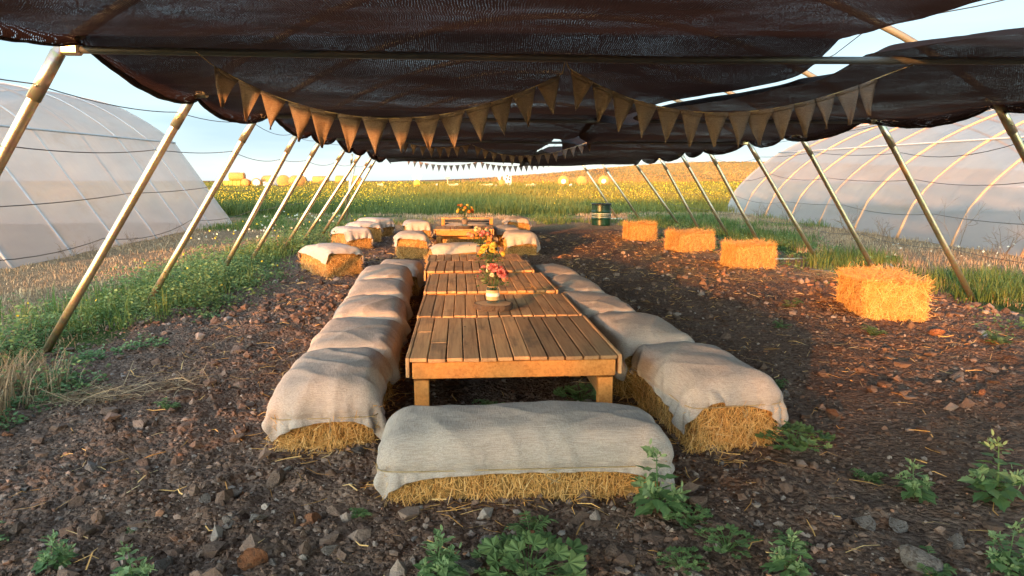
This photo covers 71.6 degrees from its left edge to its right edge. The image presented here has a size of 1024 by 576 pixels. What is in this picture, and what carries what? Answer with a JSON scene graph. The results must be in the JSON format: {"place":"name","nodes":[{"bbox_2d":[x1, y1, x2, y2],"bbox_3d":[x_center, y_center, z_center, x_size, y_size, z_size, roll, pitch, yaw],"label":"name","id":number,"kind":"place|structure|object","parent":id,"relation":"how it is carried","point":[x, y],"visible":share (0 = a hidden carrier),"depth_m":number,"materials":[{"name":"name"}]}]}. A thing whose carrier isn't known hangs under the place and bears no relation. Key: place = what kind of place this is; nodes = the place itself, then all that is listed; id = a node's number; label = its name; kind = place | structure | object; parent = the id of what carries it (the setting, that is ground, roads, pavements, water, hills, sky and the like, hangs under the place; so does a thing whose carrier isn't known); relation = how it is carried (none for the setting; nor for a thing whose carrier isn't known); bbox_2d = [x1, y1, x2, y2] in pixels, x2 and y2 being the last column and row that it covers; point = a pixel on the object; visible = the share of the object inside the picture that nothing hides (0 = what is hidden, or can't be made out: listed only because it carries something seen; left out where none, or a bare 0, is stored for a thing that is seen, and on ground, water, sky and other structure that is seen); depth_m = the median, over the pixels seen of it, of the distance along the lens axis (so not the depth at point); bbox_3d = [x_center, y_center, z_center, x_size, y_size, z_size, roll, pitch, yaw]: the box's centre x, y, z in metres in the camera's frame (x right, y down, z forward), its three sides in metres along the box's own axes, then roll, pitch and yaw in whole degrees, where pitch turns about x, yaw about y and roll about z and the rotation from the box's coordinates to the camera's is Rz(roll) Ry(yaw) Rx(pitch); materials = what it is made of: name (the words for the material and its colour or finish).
{"place":"outdoors","nodes":[
{"label":"outdoors","id":0,"kind":"place"},
{"bbox_2d":[0,338,87,425],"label":"dry grass","id":1,"kind":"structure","parent":0,"point":[8,380],"depth_m":4.81,"materials":[{"name":"plant"}]},
{"bbox_2d":[0,218,357,370],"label":"dry grass","id":2,"kind":"structure","parent":0,"point":[195,233],"depth_m":11.12,"materials":[{"name":"plant"}]},
{"bbox_2d":[0,215,361,337],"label":"grass","id":3,"kind":"structure","parent":0,"point":[273,247],"depth_m":7.85,"materials":[{"name":"plant"}]},
{"bbox_2d":[203,180,742,215],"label":"meadow","id":4,"kind":"structure","parent":0,"point":[481,196],"depth_m":35.68,"materials":[{"name":"plant"}]},
{"bbox_2d":[209,180,741,206],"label":"field flowers","id":5,"kind":"object","parent":4,"relation":"on","point":[464,182],"visible":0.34,"depth_m":39.93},
{"bbox_2d":[0,162,1023,575],"bbox_3d":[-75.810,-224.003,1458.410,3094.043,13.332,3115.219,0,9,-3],"label":"ground","id":6,"kind":"structure","parent":0,"point":[904,448],"depth_m":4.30,"materials":[{"name":"soil"}]},
{"bbox_2d":[16,370,85,390],"bbox_3d":[-3.189,0.658,4.945,0.422,0.148,0.431,7,11,37],"label":"mallow plant","id":7,"kind":"object","parent":6,"relation":"on","point":[68,377],"visible":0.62,"depth_m":4.92,"materials":[{"name":"green plant"}]},
{"bbox_2d":[31,530,79,574],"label":"goosefoot plant","id":8,"kind":"object","parent":6,"relation":"on","point":[62,556],"visible":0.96,"depth_m":2.70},
{"bbox_2d":[27,361,190,416],"bbox_3d":[-2.841,0.671,4.767,0.992,0.157,0.894,5,10,29],"label":"dry weed heap","id":9,"kind":"object","parent":6,"relation":"on","point":[94,393],"visible":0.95,"depth_m":4.71,"materials":[{"name":"beige plant"}]},
{"bbox_2d":[0,82,231,268],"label":"greenhouse","id":10,"kind":"object","parent":6,"relation":"on","point":[61,122],"visible":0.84,"depth_m":15.15,"materials":[{"name":"plastic"}]},
{"bbox_2d":[0,295,241,430],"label":"weeds","id":11,"kind":"object","parent":6,"relation":"on","point":[81,356],"visible":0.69,"depth_m":5.60,"materials":[{"name":"plant"}]},
{"bbox_2d":[110,540,155,575],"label":"goosefoot plant","id":12,"kind":"object","parent":6,"relation":"on","point":[141,570],"visible":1,"depth_m":2.52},
{"bbox_2d":[126,363,221,401],"bbox_3d":[-2.373,0.651,4.972,0.553,0.110,0.688,7,11,40],"label":"dry weed heap","id":13,"kind":"object","parent":6,"relation":"on","point":[174,384],"visible":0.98,"depth_m":5.01,"materials":[{"name":"beige plant"}]},
{"bbox_2d":[0,215,379,420],"bbox_3d":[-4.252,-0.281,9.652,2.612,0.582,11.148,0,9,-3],"label":"weeds","id":14,"kind":"object","parent":6,"relation":"on","point":[204,267],"visible":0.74,"depth_m":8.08,"materials":[{"name":"green plant"}]},
{"bbox_2d":[237,548,268,570],"bbox_3d":[-1.010,1.056,2.742,0.073,0.113,0.120,8,12,42],"label":"stone","id":15,"kind":"object","parent":6,"relation":"on","point":[249,558],"visible":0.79,"depth_m":2.72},
{"bbox_2d":[261,383,398,452],"bbox_3d":[-1.066,0.676,4.323,0.694,0.321,1.086,-1,9,-6],"label":"straw bale","id":16,"kind":"object","parent":6,"relation":"on","point":[312,437],"visible":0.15,"depth_m":3.87},
{"bbox_2d":[261,347,392,441],"bbox_3d":[-1.059,0.595,4.301,0.681,0.377,1.073,-1,9,-6],"label":"burlap cover","id":17,"kind":"object","parent":16,"relation":"on","point":[324,385],"visible":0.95,"depth_m":3.87,"materials":[{"name":"fabric"}]},
{"bbox_2d":[297,253,362,277],"bbox_3d":[-2.728,-0.389,10.685,0.737,0.374,1.044,-7,11,-40],"label":"straw bale","id":18,"kind":"object","parent":6,"relation":"on","point":[337,265],"visible":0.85,"depth_m":10.39},
{"bbox_2d":[298,243,364,264],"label":"burlap cover","id":19,"kind":"object","parent":18,"relation":"on","point":[321,252],"visible":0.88,"depth_m":10.37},
{"bbox_2d":[328,233,373,248],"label":"straw bale","id":20,"kind":"object","parent":6,"relation":"on","point":[361,243],"visible":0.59,"depth_m":13.97},
{"bbox_2d":[330,226,373,244],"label":"burlap cover","id":21,"kind":"object","parent":20,"relation":"on","point":[353,232],"visible":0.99,"depth_m":13.89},
{"bbox_2d":[385,346,405,400],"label":"straw bale","id":22,"kind":"object","parent":6,"relation":"on","point":[389,389],"visible":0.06,"depth_m":4.72},
{"bbox_2d":[307,317,407,384],"bbox_3d":[-1.107,0.413,5.045,0.684,0.322,1.040,-1,9,-5],"label":"burlap cover","id":23,"kind":"object","parent":22,"relation":"on","point":[387,339],"visible":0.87,"depth_m":4.79,"materials":[{"name":"fabric"}]},
{"bbox_2d":[392,237,428,258],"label":"straw bale","id":24,"kind":"object","parent":6,"relation":"on","point":[409,248],"visible":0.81,"depth_m":12.52},
{"bbox_2d":[393,230,430,246],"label":"burlap cover","id":25,"kind":"object","parent":24,"relation":"on","point":[414,235],"visible":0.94,"depth_m":12.51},
{"bbox_2d":[402,226,431,239],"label":"straw bale","id":26,"kind":"object","parent":6,"relation":"on","point":[428,233],"visible":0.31,"depth_m":15.87},
{"bbox_2d":[402,219,433,236],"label":"burlap cover","id":27,"kind":"object","parent":26,"relation":"on","point":[416,224],"visible":1,"depth_m":15.77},
{"bbox_2d":[412,275,424,295],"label":"straw bale","id":28,"kind":"object","parent":6,"relation":"on","point":[416,288],"visible":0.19,"depth_m":8.67},
{"bbox_2d":[381,259,424,287],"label":"burlap cover","id":29,"kind":"object","parent":28,"relation":"on","point":[416,268],"visible":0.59,"depth_m":8.73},
{"bbox_2d":[413,525,470,575],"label":"goosefoot plant","id":30,"kind":"object","parent":6,"relation":"on","point":[442,560],"visible":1,"depth_m":2.58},
{"bbox_2d":[423,249,497,267],"bbox_3d":[-0.733,-0.440,10.983,1.317,0.381,0.647,-1,9,-6],"label":"straw bale","id":31,"kind":"object","parent":6,"relation":"on","point":[429,252],"visible":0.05,"depth_m":10.75},
{"bbox_2d":[429,242,499,255],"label":"burlap cover","id":32,"kind":"object","parent":31,"relation":"on","point":[452,248],"visible":0.6,"depth_m":10.68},
{"bbox_2d":[434,225,493,243],"bbox_3d":[-0.930,-0.929,13.756,1.114,0.498,1.169,-1,9,-4],"label":"pallet table","id":33,"kind":"object","parent":6,"relation":"on","point":[448,232],"visible":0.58,"depth_m":13.20,"materials":[{"name":"brown wood"}]},
{"bbox_2d":[454,559,482,575],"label":"stone","id":34,"kind":"object","parent":6,"relation":"on","point":[469,566],"visible":0.69,"depth_m":2.64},
{"bbox_2d":[426,254,521,289],"bbox_3d":[-0.476,-0.143,8.931,1.154,0.498,0.800,-1,9,-4],"label":"pallet table","id":35,"kind":"object","parent":6,"relation":"on","point":[453,257],"visible":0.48,"depth_m":8.85,"materials":[{"name":"brown wood"}]},
{"bbox_2d":[471,254,487,259],"bbox_3d":[-0.382,-0.384,8.737,0.240,0.046,0.264,0,9,-3],"label":"wood slice","id":36,"kind":"object","parent":35,"relation":"on","point":[474,256],"visible":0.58,"depth_m":8.63,"materials":[{"name":"brown wood"}]},
{"bbox_3d":[-0.385,-0.479,8.718,0.108,0.149,0.104,0,9,-3],"label":"jar","id":37,"kind":"object","parent":36,"relation":"on","visible":0},
{"bbox_2d":[466,226,494,246],"bbox_3d":[-0.381,-0.607,8.690,0.355,0.304,0.326,0,9,-3],"label":"bouquet","id":38,"kind":"object","parent":37,"relation":"in","point":[483,232],"visible":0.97,"depth_m":8.65,"materials":[{"name":"pink plant"}]},
{"bbox_2d":[424,260,533,292],"bbox_3d":[-0.380,-0.006,8.056,1.174,0.509,0.979,-1,9,-4],"label":"pallet table","id":39,"kind":"object","parent":6,"relation":"on","point":[511,266],"visible":0.56,"depth_m":7.90,"materials":[{"name":"brown wood"}]},
{"bbox_2d":[424,272,557,316],"bbox_3d":[-0.230,0.180,6.937,1.194,0.501,1.260,-1,9,-4],"label":"pallet table","id":40,"kind":"object","parent":6,"relation":"on","point":[517,281],"visible":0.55,"depth_m":6.68,"materials":[{"name":"brown wood"}]},
{"bbox_2d":[477,273,499,279],"bbox_3d":[-0.226,-0.115,7.062,0.245,0.046,0.260,0,9,-3],"label":"wood slice","id":41,"kind":"object","parent":40,"relation":"on","point":[482,275],"visible":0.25,"depth_m":6.98,"materials":[{"name":"brown wood"}]},
{"bbox_3d":[-0.213,-0.197,7.048,0.098,0.119,0.095,0,9,-3],"label":"jar","id":42,"kind":"object","parent":41,"relation":"on","visible":0},
{"bbox_2d":[475,240,505,264],"bbox_3d":[-0.214,-0.316,7.032,0.313,0.314,0.300,0,9,-3],"label":"bouquet","id":43,"kind":"object","parent":42,"relation":"in","point":[491,247],"visible":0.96,"depth_m":6.99,"materials":[{"name":"yellow plant"}]},
{"bbox_2d":[417,293,581,358],"bbox_3d":[-0.123,0.370,5.804,1.229,0.492,1.022,-1,9,-4],"label":"pallet table","id":44,"kind":"object","parent":6,"relation":"on","point":[539,305],"visible":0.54,"depth_m":5.65,"materials":[{"name":"brown wood"}]},
{"bbox_2d":[474,300,512,311],"bbox_3d":[-0.144,0.139,5.556,0.309,0.046,0.301,0,9,-3],"label":"wood slice","id":45,"kind":"object","parent":44,"relation":"on","point":[494,306],"visible":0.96,"depth_m":5.46,"materials":[{"name":"brown wood"}]},
{"bbox_2d":[486,285,499,300],"bbox_3d":[-0.148,0.044,5.538,0.109,0.144,0.106,0,9,-3],"label":"jar","id":46,"kind":"object","parent":45,"relation":"on","point":[492,295],"visible":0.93,"depth_m":5.50,"materials":[{"name":"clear glass"}]},
{"bbox_2d":[474,263,508,290],"bbox_3d":[-0.142,-0.067,5.524,0.276,0.267,0.287,7,11,38],"label":"bouquet","id":47,"kind":"object","parent":46,"relation":"in","point":[497,271],"visible":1,"depth_m":5.47,"materials":[{"name":"pink plant"}]},
{"bbox_2d":[336,152,677,225],"bbox_3d":[0.047,-3.019,19.005,9.590,3.017,0.281,-2,9,-11],"label":"hoop frame","id":48,"kind":"object","parent":6,"relation":"on","point":[374,161],"visible":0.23,"depth_m":18.46,"materials":[{"name":"metal"}]},
{"bbox_2d":[320,115,699,236],"bbox_3d":[0.144,-2.754,17.253,9.559,3.051,0.221,-1,9,-9],"label":"hoop frame","id":49,"kind":"object","parent":6,"relation":"on","point":[370,159],"visible":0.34,"depth_m":16.74,"materials":[{"name":"metal"}]},
{"bbox_2d":[0,2,1023,175],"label":"hoop frame","id":50,"kind":"object","parent":6,"relation":"on","point":[45,75],"visible":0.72,"depth_m":3.96,"materials":[{"name":"metal"}]},
{"bbox_2d":[195,51,564,154],"bbox_3d":[-0.714,-1.025,3.957,2.040,0.557,0.081,0,9,-3],"label":"bunting","id":51,"kind":"object","parent":50,"relation":"hanging from","point":[226,82],"visible":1,"depth_m":3.97},
{"bbox_2d":[0,0,982,163],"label":"shade net","id":52,"kind":"object","parent":50,"relation":"attached to","point":[182,76],"visible":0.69,"depth_m":4.18,"materials":[{"name":"fabric"}]},
{"bbox_2d":[404,142,468,157],"bbox_3d":[-1.060,-1.927,9.885,0.972,0.240,0.050,0,9,-3],"label":"bunting","id":53,"kind":"object","parent":52,"relation":"hanging from","point":[439,149],"visible":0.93,"depth_m":9.88},
{"bbox_2d":[566,62,914,147],"bbox_3d":[1.316,-1.052,4.063,2.039,0.493,0.080,0,9,-3],"label":"bunting","id":54,"kind":"object","parent":50,"relation":"hanging from","point":[757,120],"visible":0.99,"depth_m":4.06},
{"bbox_2d":[519,27,1023,166],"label":"shade net","id":55,"kind":"object","parent":50,"relation":"attached to","point":[893,98],"visible":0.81,"depth_m":5.53,"materials":[{"name":"fabric"}]},
{"bbox_2d":[473,142,590,165],"bbox_3d":[0.304,-1.900,9.959,1.722,0.376,0.046,0,9,-3],"label":"bunting","id":56,"kind":"object","parent":55,"relation":"hanging from","point":[529,157],"visible":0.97,"depth_m":9.96},
{"bbox_2d":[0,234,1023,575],"bbox_3d":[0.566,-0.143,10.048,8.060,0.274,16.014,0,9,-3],"label":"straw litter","id":57,"kind":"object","parent":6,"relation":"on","point":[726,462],"visible":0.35,"depth_m":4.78,"materials":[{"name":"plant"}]},
{"bbox_2d":[405,316,621,405],"bbox_3d":[-0.027,0.548,4.693,1.244,0.498,1.241,-1,9,-4],"label":"pallet table","id":58,"kind":"object","parent":6,"relation":"on","point":[589,350],"visible":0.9,"depth_m":4.21,"materials":[{"name":"brown wood"}]},
{"bbox_2d":[302,100,727,242],"bbox_3d":[0.250,-2.444,15.230,9.550,3.098,0.214,-1,9,-8],"label":"hoop frame","id":59,"kind":"object","parent":6,"relation":"on","point":[357,158],"visible":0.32,"depth_m":14.76,"materials":[{"name":"metal"}]},
{"bbox_2d":[500,238,538,255],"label":"straw bale","id":60,"kind":"object","parent":6,"relation":"on","point":[523,249],"visible":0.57,"depth_m":12.82},
{"bbox_2d":[502,229,540,251],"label":"burlap cover","id":61,"kind":"object","parent":60,"relation":"on","point":[513,237],"visible":0.99,"depth_m":12.76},
{"bbox_2d":[283,90,758,248],"bbox_3d":[0.332,-2.215,13.655,9.525,3.110,0.137,-1,9,-6],"label":"hoop frame","id":62,"kind":"object","parent":6,"relation":"on","point":[342,152],"visible":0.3,"depth_m":13.38,"materials":[{"name":"metal"}]},
{"bbox_2d":[372,444,671,506],"bbox_3d":[0.050,0.828,3.504,1.476,0.286,0.614,-1,9,-4],"label":"straw bale","id":63,"kind":"object","parent":6,"relation":"on","point":[530,485],"visible":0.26,"depth_m":3.28},
{"bbox_2d":[373,400,674,498],"bbox_3d":[0.056,0.752,3.479,1.406,0.341,0.569,-1,9,-4],"label":"burlap cover","id":64,"kind":"object","parent":63,"relation":"on","point":[418,443],"visible":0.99,"depth_m":3.26,"materials":[{"name":"fabric"}]},
{"bbox_2d":[470,530,587,575],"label":"mallow plant","id":65,"kind":"object","parent":6,"relation":"on","point":[507,549],"visible":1,"depth_m":2.65,"materials":[{"name":"green plant"}]},
{"bbox_2d":[504,511,558,544],"bbox_3d":[0.080,1.007,2.974,0.227,0.085,0.203,2,9,11],"label":"thistle plant","id":66,"kind":"object","parent":6,"relation":"on","point":[520,528],"visible":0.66,"depth_m":2.99,"materials":[{"name":"green plant"}]},
{"bbox_2d":[42,1,1023,353],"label":"hoop frame","id":67,"kind":"object","parent":6,"relation":"on","point":[1008,123],"visible":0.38,"depth_m":5.87,"materials":[{"name":"metal"}]},
{"bbox_2d":[249,70,816,261],"bbox_3d":[0.448,-1.873,11.438,9.517,3.166,0.096,-1,9,-4],"label":"hoop frame","id":68,"kind":"object","parent":6,"relation":"on","point":[317,146],"visible":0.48,"depth_m":11.35,"materials":[{"name":"metal"}]},
{"bbox_2d":[291,210,789,224],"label":"dry grass","id":69,"kind":"structure","parent":6,"relation":"on","point":[409,215],"depth_m":23.75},
{"bbox_2d":[219,60,874,273],"bbox_3d":[0.528,-1.641,9.906,9.526,3.196,0.137,0,9,0],"label":"hoop frame","id":70,"kind":"object","parent":6,"relation":"on","point":[806,146],"visible":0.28,"depth_m":9.94,"materials":[{"name":"metal"}]},
{"bbox_2d":[144,15,976,308],"bbox_3d":[0.640,-1.318,7.785,9.517,3.242,0.097,0,9,-2],"label":"hoop frame","id":71,"kind":"object","parent":6,"relation":"on","point":[884,130],"visible":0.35,"depth_m":7.75,"materials":[{"name":"metal"}]},
{"bbox_2d":[553,383,595,401],"bbox_3d":[0.439,0.694,4.643,0.352,0.121,0.345,0,9,-3],"label":"mallow plant","id":72,"kind":"object","parent":6,"relation":"on","point":[559,391],"visible":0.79,"depth_m":4.62,"materials":[{"name":"green plant"}]},
{"bbox_2d":[424,161,762,182],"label":"hill grass","id":73,"kind":"structure","parent":6,"relation":"on","point":[632,180],"depth_m":266.01,"materials":[{"name":"plant"}]},
{"bbox_2d":[591,203,610,225],"bbox_3d":[2.560,-2.112,20.373,0.576,0.625,0.576,0,9,-3],"label":"barrel","id":74,"kind":"object","parent":6,"relation":"on","point":[601,214],"visible":1,"depth_m":20.15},
{"bbox_2d":[611,356,634,398],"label":"straw bale","id":75,"kind":"object","parent":6,"relation":"on","point":[618,387],"visible":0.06,"depth_m":4.77},
{"bbox_2d":[589,311,694,380],"bbox_3d":[0.912,0.376,5.196,0.666,0.342,1.101,-1,9,-9],"label":"burlap cover","id":76,"kind":"object","parent":75,"relation":"on","point":[626,334],"visible":0.73,"depth_m":4.84,"materials":[{"name":"fabric"}]},
{"bbox_2d":[622,219,657,240],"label":"straw bale","id":77,"kind":"object","parent":6,"relation":"on","point":[641,230],"visible":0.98,"depth_m":15.80},
{"bbox_2d":[628,438,690,516],"bbox_3d":[0.644,0.850,3.150,0.304,0.372,0.275,-3,9,-20],"label":"goosefoot plant","id":78,"kind":"object","parent":6,"relation":"on","point":[648,488],"visible":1,"depth_m":3.12,"materials":[{"name":"plant"}]},
{"bbox_2d":[656,546,709,574],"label":"mallow plant","id":79,"kind":"object","parent":6,"relation":"on","point":[681,561],"visible":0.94,"depth_m":2.71,"materials":[{"name":"green plant"}]},
{"bbox_2d":[662,502,713,532],"bbox_3d":[0.763,0.995,3.075,0.230,0.080,0.235,5,10,29],"label":"mallow plant","id":80,"kind":"object","parent":6,"relation":"on","point":[700,517],"visible":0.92,"depth_m":3.07,"materials":[{"name":"green plant"}]},
{"bbox_2d":[662,227,715,251],"bbox_3d":[3.429,-0.953,13.752,0.945,0.521,0.731,-3,9,-17],"label":"straw bale","id":81,"kind":"object","parent":6,"relation":"on","point":[691,240],"visible":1,"depth_m":13.54},
{"bbox_2d":[621,359,785,454],"bbox_3d":[1.132,0.657,4.311,0.660,0.366,1.086,-2,9,-10],"label":"straw bale","id":82,"kind":"object","parent":6,"relation":"on","point":[727,428],"visible":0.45,"depth_m":3.87},
{"bbox_2d":[629,341,788,434],"bbox_3d":[1.132,0.582,4.302,0.666,0.416,1.092,-2,9,-10],"label":"burlap cover","id":83,"kind":"object","parent":82,"relation":"on","point":[687,382],"visible":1,"depth_m":3.91,"materials":[{"name":"fabric"}]},
{"bbox_2d":[694,523,762,558],"bbox_3d":[0.868,1.020,2.845,0.274,0.094,0.268,1,9,5],"label":"mallow plant","id":84,"kind":"object","parent":6,"relation":"on","point":[734,530],"visible":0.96,"depth_m":2.84,"materials":[{"name":"green plant"}]},
{"bbox_2d":[719,238,778,268],"bbox_3d":[3.767,-0.579,11.347,0.816,0.511,0.769,-1,9,-7],"label":"straw bale","id":85,"kind":"object","parent":6,"relation":"on","point":[754,254],"visible":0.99,"depth_m":11.10},
{"bbox_2d":[760,527,814,575],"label":"goosefoot plant","id":86,"kind":"object","parent":6,"relation":"on","point":[779,562],"visible":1,"depth_m":2.63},
{"bbox_2d":[754,420,835,451],"bbox_3d":[1.530,0.805,3.858,0.448,0.170,0.435,-4,10,-27],"label":"mallow plant","id":87,"kind":"object","parent":6,"relation":"on","point":[801,445],"visible":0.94,"depth_m":3.81,"materials":[{"name":"green plant"}]},
{"bbox_2d":[613,211,1023,335],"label":"weeds","id":88,"kind":"object","parent":6,"relation":"on","point":[1021,318],"visible":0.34,"depth_m":11.90,"materials":[{"name":"green plant"}]},
{"bbox_2d":[624,209,1023,306],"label":"grass","id":89,"kind":"structure","parent":6,"relation":"on","point":[984,279],"depth_m":10.94,"materials":[{"name":"plant"}]},
{"bbox_2d":[849,468,889,483],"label":"thistle plant","id":90,"kind":"object","parent":6,"relation":"on","point":[874,477],"visible":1,"depth_m":3.50,"materials":[{"name":"green plant"}]},
{"bbox_2d":[728,104,1023,257],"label":"greenhouse","id":91,"kind":"object","parent":6,"relation":"on","point":[890,194],"visible":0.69,"depth_m":17.08,"materials":[{"name":"plastic"}]},
{"bbox_2d":[829,261,938,322],"bbox_3d":[4.038,0.020,7.762,0.854,0.527,1.251,2,9,11],"label":"straw bale","id":92,"kind":"object","parent":6,"relation":"on","point":[879,293],"visible":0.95,"depth_m":7.30},
{"bbox_2d":[894,458,938,504],"bbox_3d":[1.881,0.901,3.316,0.185,0.228,0.191,1,9,10],"label":"goosefoot plant","id":93,"kind":"object","parent":6,"relation":"on","point":[910,486],"visible":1,"depth_m":3.30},
{"bbox_2d":[900,544,943,573],"bbox_3d":[1.565,1.041,2.720,0.128,0.088,0.141,-15,13,-22],"label":"stone","id":94,"kind":"object","parent":6,"relation":"on","point":[911,556],"visible":0.94,"depth_m":2.70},
{"bbox_2d":[899,545,956,575],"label":"thistle plant","id":95,"kind":"object","parent":6,"relation":"on","point":[946,571],"visible":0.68,"depth_m":2.66,"materials":[{"name":"green plant"}]},
{"bbox_2d":[957,429,1023,511],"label":"goosefoot plant","id":96,"kind":"object","parent":6,"relation":"on","point":[989,484],"visible":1,"depth_m":3.25,"materials":[{"name":"plant"}]},
{"bbox_2d":[983,517,1023,575],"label":"goosefoot plant","id":97,"kind":"object","parent":6,"relation":"on","point":[1016,564],"visible":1,"depth_m":2.69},
{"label":"straw bale","id":98,"kind":"object","parent":6,"relation":"on","visible":0},
{"bbox_2d":[332,294,411,336],"bbox_3d":[-1.182,0.249,5.968,0.666,0.342,1.078,-1,9,-8],"label":"burlap cover","id":99,"kind":"object","parent":98,"relation":"on","point":[388,307],"visible":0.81,"depth_m":5.64,"materials":[{"name":"fabric"}]},
{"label":"straw bale","id":100,"kind":"object","parent":6,"relation":"on","visible":0},
{"bbox_2d":[344,278,412,321],"bbox_3d":[-1.300,0.096,6.956,0.671,0.329,1.130,-1,9,-7],"label":"burlap cover","id":101,"kind":"object","parent":100,"relation":"on","point":[400,289],"visible":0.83,"depth_m":6.64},
{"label":"straw bale","id":102,"kind":"object","parent":6,"relation":"on","visible":0},
{"bbox_2d":[354,263,413,291],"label":"burlap cover","id":103,"kind":"object","parent":102,"relation":"on","point":[399,272],"visible":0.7,"depth_m":7.69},
{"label":"straw bale","id":104,"kind":"object","parent":6,"relation":"on","visible":0},
{"bbox_2d":[559,291,635,318],"bbox_3d":[0.707,0.226,6.165,0.657,0.329,1.130,-1,9,-7],"label":"burlap cover","id":105,"kind":"object","parent":104,"relation":"on","point":[588,305],"visible":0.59,"depth_m":5.87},
{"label":"straw bale","id":106,"kind":"object","parent":6,"relation":"on","visible":0},
{"bbox_2d":[535,274,604,293],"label":"burlap cover","id":107,"kind":"object","parent":106,"relation":"on","point":[567,282],"visible":0.5,"depth_m":6.89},
{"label":"straw bale","id":108,"kind":"object","parent":6,"relation":"on","visible":0},
{"bbox_2d":[531,263,579,275],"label":"burlap cover","id":109,"kind":"object","parent":108,"relation":"on","point":[551,269],"visible":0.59,"depth_m":7.92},
{"bbox_2d":[0,0,1023,180],"label":"sky","id":110,"kind":"structure","parent":0,"point":[84,76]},
{"bbox_2d":[196,211,833,231],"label":"grass","id":111,"kind":"structure","parent":0,"point":[265,222],"depth_m":20.47,"materials":[{"name":"plant"}]},
{"bbox_2d":[659,211,1023,309],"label":"dry grass","id":112,"kind":"structure","parent":0,"point":[930,248],"depth_m":13.17,"materials":[{"name":"plant"}]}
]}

